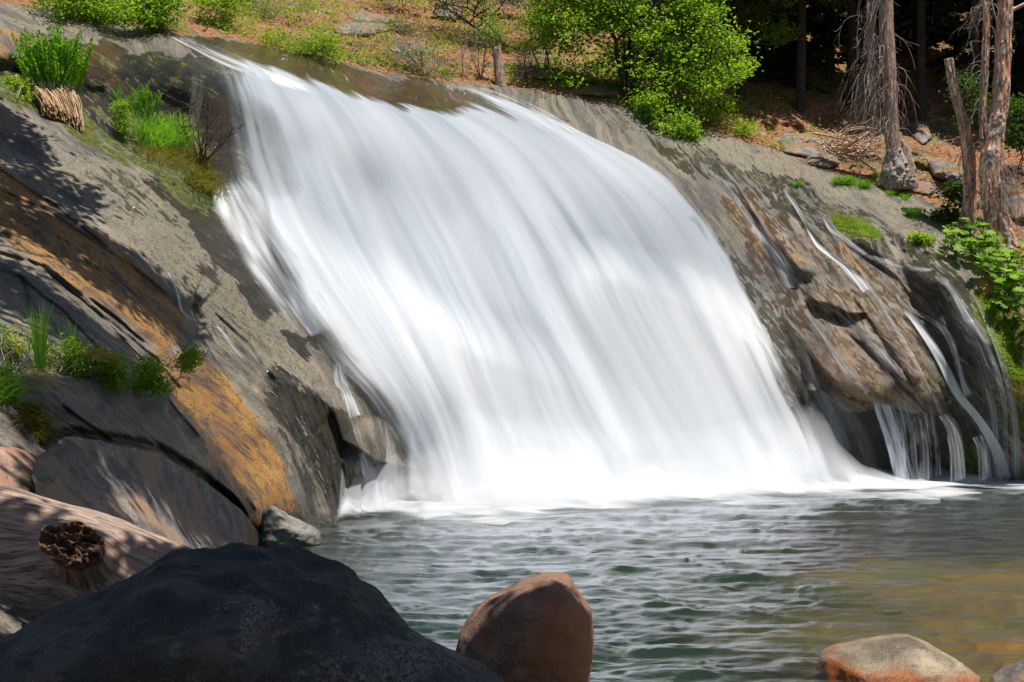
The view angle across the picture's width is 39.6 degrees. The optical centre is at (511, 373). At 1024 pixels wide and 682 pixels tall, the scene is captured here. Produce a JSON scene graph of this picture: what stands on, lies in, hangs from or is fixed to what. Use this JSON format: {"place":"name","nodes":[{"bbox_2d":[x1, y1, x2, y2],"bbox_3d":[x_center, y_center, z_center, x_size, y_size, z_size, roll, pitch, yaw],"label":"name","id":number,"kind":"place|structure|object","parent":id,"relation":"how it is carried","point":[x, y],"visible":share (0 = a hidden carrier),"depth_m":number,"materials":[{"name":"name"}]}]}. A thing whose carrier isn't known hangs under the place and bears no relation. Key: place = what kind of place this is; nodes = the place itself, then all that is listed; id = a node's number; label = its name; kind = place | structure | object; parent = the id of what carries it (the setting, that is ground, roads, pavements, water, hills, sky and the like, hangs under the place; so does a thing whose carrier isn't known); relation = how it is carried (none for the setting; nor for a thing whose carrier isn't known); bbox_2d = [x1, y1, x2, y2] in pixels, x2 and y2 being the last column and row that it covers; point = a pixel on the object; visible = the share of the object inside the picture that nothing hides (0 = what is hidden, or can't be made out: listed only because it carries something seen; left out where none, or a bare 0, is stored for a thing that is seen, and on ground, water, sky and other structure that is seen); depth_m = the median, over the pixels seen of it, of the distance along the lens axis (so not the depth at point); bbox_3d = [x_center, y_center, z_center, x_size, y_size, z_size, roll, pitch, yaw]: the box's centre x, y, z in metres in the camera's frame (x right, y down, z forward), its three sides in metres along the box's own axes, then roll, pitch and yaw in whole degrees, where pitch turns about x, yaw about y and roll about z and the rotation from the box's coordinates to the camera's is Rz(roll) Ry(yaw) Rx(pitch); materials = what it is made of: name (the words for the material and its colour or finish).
{"place":"outdoors","nodes":[
{"label":"outdoors","id":0,"kind":"place"},
{"bbox_2d":[0,1,1023,638],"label":"rock face","id":1,"kind":"object","parent":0,"point":[104,229],"visible":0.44,"depth_m":36.00},
{"bbox_2d":[0,320,34,392],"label":"flowering plant","id":2,"kind":"object","parent":1,"relation":"on","point":[4,334],"visible":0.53,"depth_m":20.27,"materials":[{"name":"green plant"}]},
{"bbox_2d":[0,446,36,493],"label":"boulder","id":3,"kind":"object","parent":1,"relation":"on","point":[14,462],"visible":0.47,"depth_m":15.90,"materials":[{"name":"stone"}]},
{"bbox_2d":[0,73,37,102],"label":"plant","id":4,"kind":"object","parent":1,"relation":"on","point":[10,82],"visible":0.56,"depth_m":33.12,"materials":[{"name":"green plant"}]},
{"bbox_2d":[0,353,63,424],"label":"grass clump","id":5,"kind":"object","parent":1,"relation":"on","point":[7,386],"visible":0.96,"depth_m":17.88,"materials":[{"name":"plant"}]},
{"bbox_2d":[5,301,58,372],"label":"grass clump","id":6,"kind":"object","parent":1,"relation":"on","point":[38,341],"visible":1,"depth_m":20.08,"materials":[{"name":"plant"}]},
{"bbox_2d":[1,395,85,446],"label":"grass clump","id":7,"kind":"object","parent":1,"relation":"on","point":[40,424],"visible":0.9,"depth_m":17.67,"materials":[{"name":"plant"}]},
{"bbox_2d":[17,363,76,398],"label":"grass clump","id":8,"kind":"object","parent":1,"relation":"on","point":[48,375],"visible":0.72,"depth_m":19.43,"materials":[{"name":"plant"}]},
{"bbox_2d":[10,24,93,131],"bbox_3d":[-10.915,-6.979,33.487,2.312,2.912,2.183,0,0,0],"label":"clump","id":9,"kind":"object","parent":1,"relation":"on","point":[60,63],"visible":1,"depth_m":33.47,"materials":[{"name":"green plant"}]},
{"bbox_2d":[22,333,101,378],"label":"leafy plant","id":10,"kind":"object","parent":1,"relation":"on","point":[55,358],"visible":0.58,"depth_m":20.93,"materials":[{"name":"green plant"}]},
{"bbox_2d":[50,318,97,372],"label":"flowering plant","id":11,"kind":"object","parent":1,"relation":"on","point":[74,337],"visible":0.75,"depth_m":21.24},
{"bbox_2d":[72,340,140,397],"bbox_3d":[-5.997,-0.058,21.109,1.056,0.890,1.604,0,0,-22],"label":"leafy plant","id":12,"kind":"object","parent":1,"relation":"on","point":[107,366],"visible":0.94,"depth_m":20.96,"materials":[{"name":"green plant"}]},
{"bbox_2d":[108,99,135,140],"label":"leafy plant","id":13,"kind":"object","parent":1,"relation":"on","point":[123,121],"visible":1,"depth_m":34.32,"materials":[{"name":"green plant"}]},
{"bbox_2d":[109,79,163,125],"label":"fern","id":14,"kind":"object","parent":1,"relation":"on","point":[140,103],"visible":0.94,"depth_m":34.65,"materials":[{"name":"green plant"}]},
{"bbox_2d":[124,351,189,405],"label":"leafy plant","id":15,"kind":"object","parent":1,"relation":"on","point":[151,381],"visible":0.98,"depth_m":22.33,"materials":[{"name":"green plant"}]},
{"bbox_2d":[130,140,220,176],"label":"grass clump","id":16,"kind":"object","parent":1,"relation":"on","point":[175,156],"visible":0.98,"depth_m":34.58,"materials":[{"name":"plant"}]},
{"bbox_2d":[125,108,227,151],"bbox_3d":[-8.573,-5.742,35.505,3.136,2.071,2.911,0,0,-43],"label":"grass clump","id":17,"kind":"object","parent":1,"relation":"on","point":[155,130],"visible":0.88,"depth_m":35.48,"materials":[{"name":"plant"}]},
{"bbox_2d":[169,343,208,373],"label":"leafy plant","id":18,"kind":"object","parent":1,"relation":"on","point":[188,358],"visible":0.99,"depth_m":24.30,"materials":[{"name":"green plant"}]},
{"bbox_2d":[167,91,244,166],"bbox_3d":[-7.508,-6.082,35.092,1.922,1.898,1.181,0,0,0],"label":"bare shrub","id":19,"kind":"object","parent":1,"relation":"on","point":[205,157],"visible":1,"depth_m":35.13,"materials":[{"name":"plant"}]},
{"bbox_2d":[179,166,242,204],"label":"grass clump","id":20,"kind":"object","parent":1,"relation":"on","point":[193,179],"visible":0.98,"depth_m":34.55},
{"bbox_2d":[214,183,329,334],"bbox_3d":[-5.915,-2.982,34.580,3.134,4.452,3.805,0,0,24],"label":"trickle","id":21,"kind":"object","parent":1,"relation":"on","point":[246,230],"visible":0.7,"depth_m":34.28,"materials":[{"name":"liquid"}]},
{"bbox_2d":[334,364,359,414],"bbox_3d":[-3.756,0.328,33.030,0.804,1.453,1.822,0,0,-24],"label":"trickle","id":22,"kind":"object","parent":1,"relation":"on","point":[356,410],"visible":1,"depth_m":32.99,"materials":[{"name":"liquid"}]},
{"bbox_2d":[180,41,1023,523],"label":"waterfall","id":23,"kind":"structure","parent":1,"relation":"on","point":[524,309],"depth_m":38.58,"materials":[{"name":"liquid"}]},
{"bbox_2d":[625,90,712,142],"bbox_3d":[5.223,-8.378,47.262,2.924,2.058,2.247,0,0,0],"label":"shrub","id":24,"kind":"object","parent":1,"relation":"on","point":[647,111],"visible":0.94,"depth_m":46.96,"materials":[{"name":"green plant"}]},
{"bbox_2d":[788,196,867,290],"bbox_3d":[9.474,-4.082,43.254,0.498,3.551,3.816,0,0,-30],"label":"trickle","id":25,"kind":"object","parent":1,"relation":"on","point":[838,263],"visible":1,"depth_m":42.67,"materials":[{"name":"liquid"}]},
{"bbox_2d":[826,173,865,188],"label":"grass tuft","id":26,"kind":"object","parent":1,"relation":"on","point":[842,180],"visible":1,"depth_m":45.42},
{"bbox_2d":[831,213,883,238],"bbox_3d":[10.588,-4.500,43.521,1.754,0.985,0.921,0,0,41],"label":"moss mat","id":27,"kind":"object","parent":1,"relation":"on","point":[862,228],"visible":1,"depth_m":43.52,"materials":[{"name":"green plant"}]},
{"bbox_2d":[874,401,909,481],"bbox_3d":[10.843,1.835,40.300,1.311,2.767,0.016,0,0,0],"label":"trickle","id":28,"kind":"object","parent":1,"relation":"on","point":[898,465],"visible":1,"depth_m":40.30,"materials":[{"name":"liquid"}]},
{"bbox_2d":[903,230,936,245],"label":"leafy plant","id":29,"kind":"object","parent":1,"relation":"on","point":[923,238],"visible":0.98,"depth_m":42.64,"materials":[{"name":"green plant"}]},
{"bbox_2d":[927,226,960,255],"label":"umbrella plant","id":30,"kind":"object","parent":1,"relation":"on","point":[945,240],"visible":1,"depth_m":42.10,"materials":[{"name":"green plant"}]},
{"bbox_2d":[940,417,961,477],"bbox_3d":[12.441,2.088,40.100,0.886,2.020,0.020,0,0,-1],"label":"trickle","id":31,"kind":"object","parent":1,"relation":"on","point":[959,440],"visible":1,"depth_m":40.10,"materials":[{"name":"liquid"}]},
{"bbox_2d":[923,178,979,223],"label":"shrub","id":32,"kind":"object","parent":1,"relation":"on","point":[955,192],"visible":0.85,"depth_m":44.23,"materials":[{"name":"green plant"}]},
{"bbox_2d":[943,225,968,237],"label":"hillside rock","id":33,"kind":"object","parent":1,"relation":"on","point":[960,234],"visible":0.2,"depth_m":43.40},
{"bbox_2d":[944,58,976,223],"bbox_3d":[13.817,-7.162,43.793,1.016,5.128,0.491,0,0,0],"label":"snag","id":34,"kind":"object","parent":33,"relation":"on","point":[969,165],"visible":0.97,"depth_m":43.67,"materials":[{"name":"brown plant"}]},
{"bbox_2d":[905,312,1009,479],"bbox_3d":[12.968,0.636,40.960,3.418,5.171,0.940,0,0,-5],"label":"trickle","id":35,"kind":"object","parent":1,"relation":"on","point":[991,439],"visible":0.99,"depth_m":40.75,"materials":[{"name":"liquid"}]},
{"bbox_2d":[945,228,971,257],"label":"umbrella plant","id":36,"kind":"object","parent":1,"relation":"on","point":[958,247],"visible":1,"depth_m":41.87,"materials":[{"name":"green plant"}]},
{"bbox_2d":[962,229,995,260],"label":"umbrella plant","id":37,"kind":"object","parent":1,"relation":"on","point":[981,243],"visible":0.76,"depth_m":41.78,"materials":[{"name":"green plant"}]},
{"bbox_2d":[973,247,1003,275],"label":"umbrella plant","id":38,"kind":"object","parent":1,"relation":"on","point":[981,255],"visible":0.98,"depth_m":41.23,"materials":[{"name":"green plant"}]},
{"bbox_2d":[973,286,1023,381],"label":"moss mat","id":39,"kind":"object","parent":1,"relation":"on","point":[1001,335],"visible":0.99,"depth_m":40.35,"materials":[{"name":"green plant"}]},
{"bbox_2d":[985,235,1015,266],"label":"umbrella plant","id":40,"kind":"object","parent":1,"relation":"on","point":[1002,249],"visible":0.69,"depth_m":41.52,"materials":[{"name":"green plant"}]},
{"bbox_2d":[982,257,1018,284],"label":"umbrella plant","id":41,"kind":"object","parent":1,"relation":"on","point":[992,274],"visible":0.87,"depth_m":40.99,"materials":[{"name":"green plant"}]},
{"bbox_2d":[991,275,1017,307],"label":"umbrella plant","id":42,"kind":"object","parent":1,"relation":"on","point":[999,292],"visible":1,"depth_m":40.41,"materials":[{"name":"green plant"}]},
{"bbox_2d":[990,250,1023,278],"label":"umbrella plant","id":43,"kind":"object","parent":1,"relation":"on","point":[1016,257],"visible":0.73,"depth_m":41.26,"materials":[{"name":"green plant"}]},
{"bbox_2d":[1003,286,1023,313],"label":"umbrella plant","id":44,"kind":"object","parent":1,"relation":"on","point":[1020,293],"visible":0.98,"depth_m":40.41,"materials":[{"name":"green plant"}]},
{"bbox_2d":[0,0,1023,272],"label":"hillside","id":45,"kind":"structure","parent":0,"point":[832,110],"depth_m":52.12,"materials":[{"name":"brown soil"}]},
{"bbox_2d":[24,0,153,31],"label":"shrub","id":46,"kind":"object","parent":45,"relation":"on","point":[106,10],"visible":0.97,"depth_m":39.23,"materials":[{"name":"green plant"}]},
{"bbox_2d":[115,0,201,34],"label":"shrub","id":47,"kind":"object","parent":45,"relation":"on","point":[160,9],"visible":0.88,"depth_m":40.22,"materials":[{"name":"green plant"}]},
{"bbox_2d":[188,0,248,28],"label":"shrub","id":48,"kind":"object","parent":45,"relation":"on","point":[222,10],"visible":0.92,"depth_m":45.24,"materials":[{"name":"green plant"}]},
{"bbox_2d":[231,0,347,24],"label":"shrub","id":49,"kind":"object","parent":45,"relation":"on","point":[265,8],"visible":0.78,"depth_m":49.08,"materials":[{"name":"green plant"}]},
{"bbox_2d":[254,19,354,65],"bbox_3d":[-6.661,-10.356,44.718,3.485,1.658,2.395,0,0,0],"label":"shrub","id":50,"kind":"object","parent":45,"relation":"on","point":[322,44],"visible":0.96,"depth_m":44.41,"materials":[{"name":"green plant"}]},
{"bbox_2d":[333,22,391,36],"bbox_3d":[-5.393,-12.292,50.781,1.381,1.217,3.718,0,0,23],"label":"hillside rock","id":51,"kind":"object","parent":45,"relation":"on","point":[360,26],"visible":0.73,"depth_m":50.26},
{"bbox_2d":[347,11,390,23],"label":"hillside rock","id":52,"kind":"object","parent":45,"relation":"on","point":[371,17],"visible":0.67,"depth_m":52.16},
{"bbox_2d":[352,0,431,11],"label":"shrub","id":53,"kind":"object","parent":45,"relation":"on","point":[387,4],"visible":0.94,"depth_m":54.53,"materials":[{"name":"green plant"}]},
{"bbox_2d":[380,13,425,35],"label":"shrub","id":54,"kind":"object","parent":45,"relation":"on","point":[402,27],"visible":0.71,"depth_m":51.92,"materials":[{"name":"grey plant"}]},
{"bbox_2d":[389,41,431,55],"bbox_3d":[-3.536,-11.392,50.058,1.264,1.131,2.850,0,0,16],"label":"hillside rock","id":55,"kind":"object","parent":45,"relation":"on","point":[409,49],"visible":0.38,"depth_m":49.53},
{"bbox_2d":[359,20,477,82],"bbox_3d":[-3.085,-10.592,46.943,3.973,2.208,2.471,0,0,0],"label":"willow shrub","id":56,"kind":"object","parent":45,"relation":"on","point":[421,63],"visible":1,"depth_m":46.95,"materials":[{"name":"green plant"}]},
{"bbox_2d":[438,24,491,48],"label":"shrub","id":57,"kind":"object","parent":45,"relation":"on","point":[473,34],"visible":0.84,"depth_m":52.37,"materials":[{"name":"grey plant"}]},
{"bbox_2d":[422,0,550,46],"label":"sapling","id":58,"kind":"object","parent":45,"relation":"on","point":[454,11],"visible":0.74,"depth_m":52.84,"materials":[{"name":"green plant"}]},
{"bbox_2d":[117,0,858,147],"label":"herbs","id":59,"kind":"object","parent":45,"relation":"on","point":[442,68],"visible":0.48,"depth_m":50.55,"materials":[{"name":"green plant"}]},
{"bbox_2d":[473,0,511,86],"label":"sapling","id":60,"kind":"object","parent":45,"relation":"on","point":[500,79],"visible":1,"depth_m":48.16,"materials":[{"name":"green plant"}]},
{"bbox_2d":[502,34,541,73],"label":"shrub","id":61,"kind":"object","parent":45,"relation":"on","point":[520,64],"visible":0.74,"depth_m":49.61,"materials":[{"name":"green plant"}]},
{"bbox_2d":[514,0,568,68],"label":"shrub","id":62,"kind":"object","parent":45,"relation":"on","point":[546,49],"visible":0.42,"depth_m":50.41,"materials":[{"name":"green plant"}]},
{"bbox_2d":[527,66,582,80],"bbox_3d":[1.470,-10.626,50.465,2.495,0.829,1.634,0,0,-42],"label":"hillside rock","id":63,"kind":"object","parent":45,"relation":"on","point":[534,70],"visible":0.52,"depth_m":49.79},
{"bbox_2d":[571,85,620,97],"bbox_3d":[3.046,-9.810,49.434,2.751,0.679,1.281,0,0,-37],"label":"hillside rock","id":64,"kind":"object","parent":45,"relation":"on","point":[596,91],"visible":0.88,"depth_m":48.84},
{"bbox_2d":[516,0,769,114],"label":"deciduous tree","id":65,"kind":"object","parent":45,"relation":"on","point":[628,11],"visible":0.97,"depth_m":48.41,"materials":[{"name":"green plant"}]},
{"bbox_2d":[690,103,743,128],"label":"seedling shrub","id":66,"kind":"object","parent":45,"relation":"on","point":[712,112],"visible":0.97,"depth_m":49.10,"materials":[{"name":"green plant"}]},
{"bbox_2d":[712,93,743,112],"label":"seedling shrub","id":67,"kind":"object","parent":45,"relation":"on","point":[726,103],"visible":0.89,"depth_m":51.11,"materials":[{"name":"green plant"}]},
{"bbox_2d":[728,115,759,135],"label":"seedling shrub","id":68,"kind":"object","parent":45,"relation":"on","point":[743,129],"visible":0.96,"depth_m":48.42,"materials":[{"name":"green plant"}]},
{"bbox_2d":[682,0,832,94],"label":"conifer","id":69,"kind":"object","parent":45,"relation":"on","point":[775,62],"visible":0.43,"depth_m":54.77,"materials":[{"name":"green plant"}]},
{"bbox_2d":[711,0,805,112],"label":"conifer","id":70,"kind":"object","parent":45,"relation":"on","point":[801,68],"visible":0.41,"depth_m":52.60,"materials":[{"name":"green plant"}]},
{"bbox_2d":[725,0,859,25],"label":"conifer bough","id":71,"kind":"object","parent":70,"relation":"attached to","point":[756,7],"visible":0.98,"depth_m":51.83,"materials":[{"name":"green plant"}]},
{"bbox_2d":[751,16,802,56],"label":"shrub","id":72,"kind":"object","parent":45,"relation":"on","point":[782,30],"visible":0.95,"depth_m":52.27,"materials":[{"name":"green plant"}]},
{"bbox_2d":[725,0,846,64],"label":"conifer","id":73,"kind":"object","parent":45,"relation":"on","point":[793,44],"visible":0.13,"depth_m":57.76,"materials":[{"name":"green plant"}]},
{"bbox_2d":[724,0,865,101],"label":"conifer","id":74,"kind":"object","parent":45,"relation":"on","point":[741,89],"visible":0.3,"depth_m":52.46,"materials":[{"name":"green plant"}]},
{"bbox_2d":[778,133,832,157],"bbox_3d":[10.185,-7.915,49.408,2.109,1.317,2.869,0,0,0],"label":"hillside rock","id":75,"kind":"object","parent":45,"relation":"on","point":[806,148],"visible":0.8,"depth_m":48.70,"materials":[{"name":"stone"}]},
{"bbox_2d":[805,153,839,168],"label":"hillside rock","id":76,"kind":"object","parent":45,"relation":"on","point":[824,163],"visible":0.87,"depth_m":47.41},
{"bbox_2d":[760,0,897,81],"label":"conifer","id":77,"kind":"object","parent":45,"relation":"on","point":[826,42],"visible":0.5,"depth_m":56.29,"materials":[{"name":"green plant"}]},
{"bbox_2d":[846,0,856,109],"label":"conifer","id":78,"kind":"object","parent":45,"relation":"on","point":[851,37],"visible":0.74,"depth_m":54.47,"materials":[{"name":"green plant"}]},
{"bbox_2d":[800,107,907,170],"bbox_3d":[11.826,-7.720,48.135,3.888,2.987,3.501,0,0,0],"label":"stick pile","id":79,"kind":"object","parent":45,"relation":"on","point":[851,147],"visible":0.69,"depth_m":48.69,"materials":[{"name":"wood"}]},
{"bbox_2d":[793,0,940,47],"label":"conifer","id":80,"kind":"object","parent":45,"relation":"on","point":[902,36],"visible":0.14,"depth_m":59.98,"materials":[{"name":"green plant"}]},
{"bbox_2d":[815,0,923,190],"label":"dead conifer","id":81,"kind":"object","parent":45,"relation":"on","point":[898,172],"visible":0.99,"depth_m":46.00,"materials":[{"name":"wood"}]},
{"bbox_2d":[842,0,926,121],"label":"conifer","id":82,"kind":"object","parent":45,"relation":"on","point":[921,109],"visible":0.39,"depth_m":53.48,"materials":[{"name":"brown plant"}]},
{"bbox_2d":[859,0,970,55],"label":"conifer","id":83,"kind":"object","parent":45,"relation":"on","point":[934,15],"visible":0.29,"depth_m":60.06,"materials":[{"name":"green plant"}]},
{"bbox_2d":[910,118,931,144],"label":"hillside rock","id":84,"kind":"object","parent":45,"relation":"on","point":[923,126],"visible":0.94,"depth_m":52.28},
{"bbox_2d":[914,180,936,194],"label":"hillside rock","id":85,"kind":"object","parent":45,"relation":"on","point":[925,186],"visible":0.73,"depth_m":46.34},
{"bbox_2d":[927,158,962,185],"bbox_3d":[14.973,-6.940,48.816,1.307,1.364,2.909,0,0,0],"label":"hillside rock","id":86,"kind":"object","parent":45,"relation":"on","point":[944,170],"visible":0.81,"depth_m":48.53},
{"bbox_2d":[893,3,996,38],"bbox_3d":[19.081,-25.262,62.724,7.364,22.609,6.370,0,0,13],"label":"conifer","id":87,"kind":"object","parent":45,"relation":"on","point":[949,12],"visible":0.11,"depth_m":62.83,"materials":[{"name":"green plant"}]},
{"bbox_2d":[877,0,1023,129],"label":"conifer","id":88,"kind":"object","parent":45,"relation":"on","point":[976,45],"visible":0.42,"depth_m":53.38,"materials":[{"name":"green plant"}]},
{"bbox_2d":[906,0,1014,67],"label":"conifer","id":89,"kind":"object","parent":45,"relation":"on","point":[953,30],"visible":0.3,"depth_m":58.43,"materials":[{"name":"green plant"}]},
{"bbox_2d":[938,66,991,147],"bbox_3d":[16.015,-9.017,48.603,1.831,2.199,5.688,0,0,28],"label":"shrub","id":90,"kind":"object","parent":45,"relation":"on","point":[969,105],"visible":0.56,"depth_m":46.84,"materials":[{"name":"green plant"}]},
{"bbox_2d":[934,0,1023,103],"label":"conifer","id":91,"kind":"object","parent":45,"relation":"on","point":[1018,66],"visible":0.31,"depth_m":54.85,"materials":[{"name":"green plant"}]},
{"bbox_2d":[950,0,1023,250],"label":"forked snag","id":92,"kind":"object","parent":45,"relation":"on","point":[992,187],"visible":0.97,"depth_m":42.79,"materials":[{"name":"brown plant"}]},
{"bbox_2d":[979,0,1023,109],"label":"conifer","id":93,"kind":"object","parent":45,"relation":"on","point":[1017,78],"visible":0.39,"depth_m":53.63,"materials":[{"name":"green plant"}]},
{"bbox_2d":[988,92,1023,166],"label":"shrub","id":94,"kind":"object","parent":45,"relation":"on","point":[1016,127],"visible":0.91,"depth_m":47.74,"materials":[{"name":"green plant"}]},
{"bbox_2d":[1007,193,1023,219],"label":"hillside rock","id":95,"kind":"object","parent":45,"relation":"on","point":[1020,212],"visible":0.48,"depth_m":45.93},
{"bbox_2d":[264,484,1023,681],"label":"water","id":96,"kind":"structure","parent":0,"point":[662,587],"depth_m":23.70,"materials":[{"name":"liquid"}]},
{"bbox_2d":[0,483,191,616],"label":"driftwood log","id":97,"kind":"object","parent":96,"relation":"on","point":[53,553],"visible":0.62,"depth_m":12.08,"materials":[{"name":"brown wood"}]},
{"bbox_2d":[31,437,258,548],"bbox_3d":[-4.783,1.941,19.958,1.434,2.341,12.131,0,0,0],"label":"boulder","id":98,"kind":"object","parent":96,"relation":"in","point":[156,493],"visible":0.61,"depth_m":19.06,"materials":[{"name":"stone"}]},
{"bbox_2d":[0,542,503,681],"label":"boulder","id":99,"kind":"object","parent":96,"relation":"on","point":[236,612],"visible":1,"depth_m":8.74,"materials":[{"name":"stone"}]},
{"bbox_2d":[257,506,321,546],"bbox_3d":[-4.184,2.959,26.609,1.176,1.002,1.124,0,0,0],"label":"boulder","id":100,"kind":"object","parent":96,"relation":"in","point":[278,527],"visible":0.83,"depth_m":26.16,"materials":[{"name":"stone"}]},
{"bbox_2d":[455,572,593,681],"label":"boulder","id":101,"kind":"object","parent":96,"relation":"in","point":[537,627],"visible":0.93,"depth_m":11.41,"materials":[{"name":"stone"}]},
{"bbox_2d":[988,660,1023,681],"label":"boulder","id":102,"kind":"object","parent":96,"relation":"in","point":[1014,672],"visible":0.98,"depth_m":14.84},
{"bbox_2d":[694,523,1023,681],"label":"riverbed","id":103,"kind":"structure","parent":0,"point":[970,646],"depth_m":22.98,"materials":[{"name":"stone"}]},
{"bbox_2d":[814,634,982,681],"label":"boulder","id":104,"kind":"object","parent":103,"relation":"on","point":[896,658],"visible":1,"depth_m":14.82,"materials":[{"name":"stone"}]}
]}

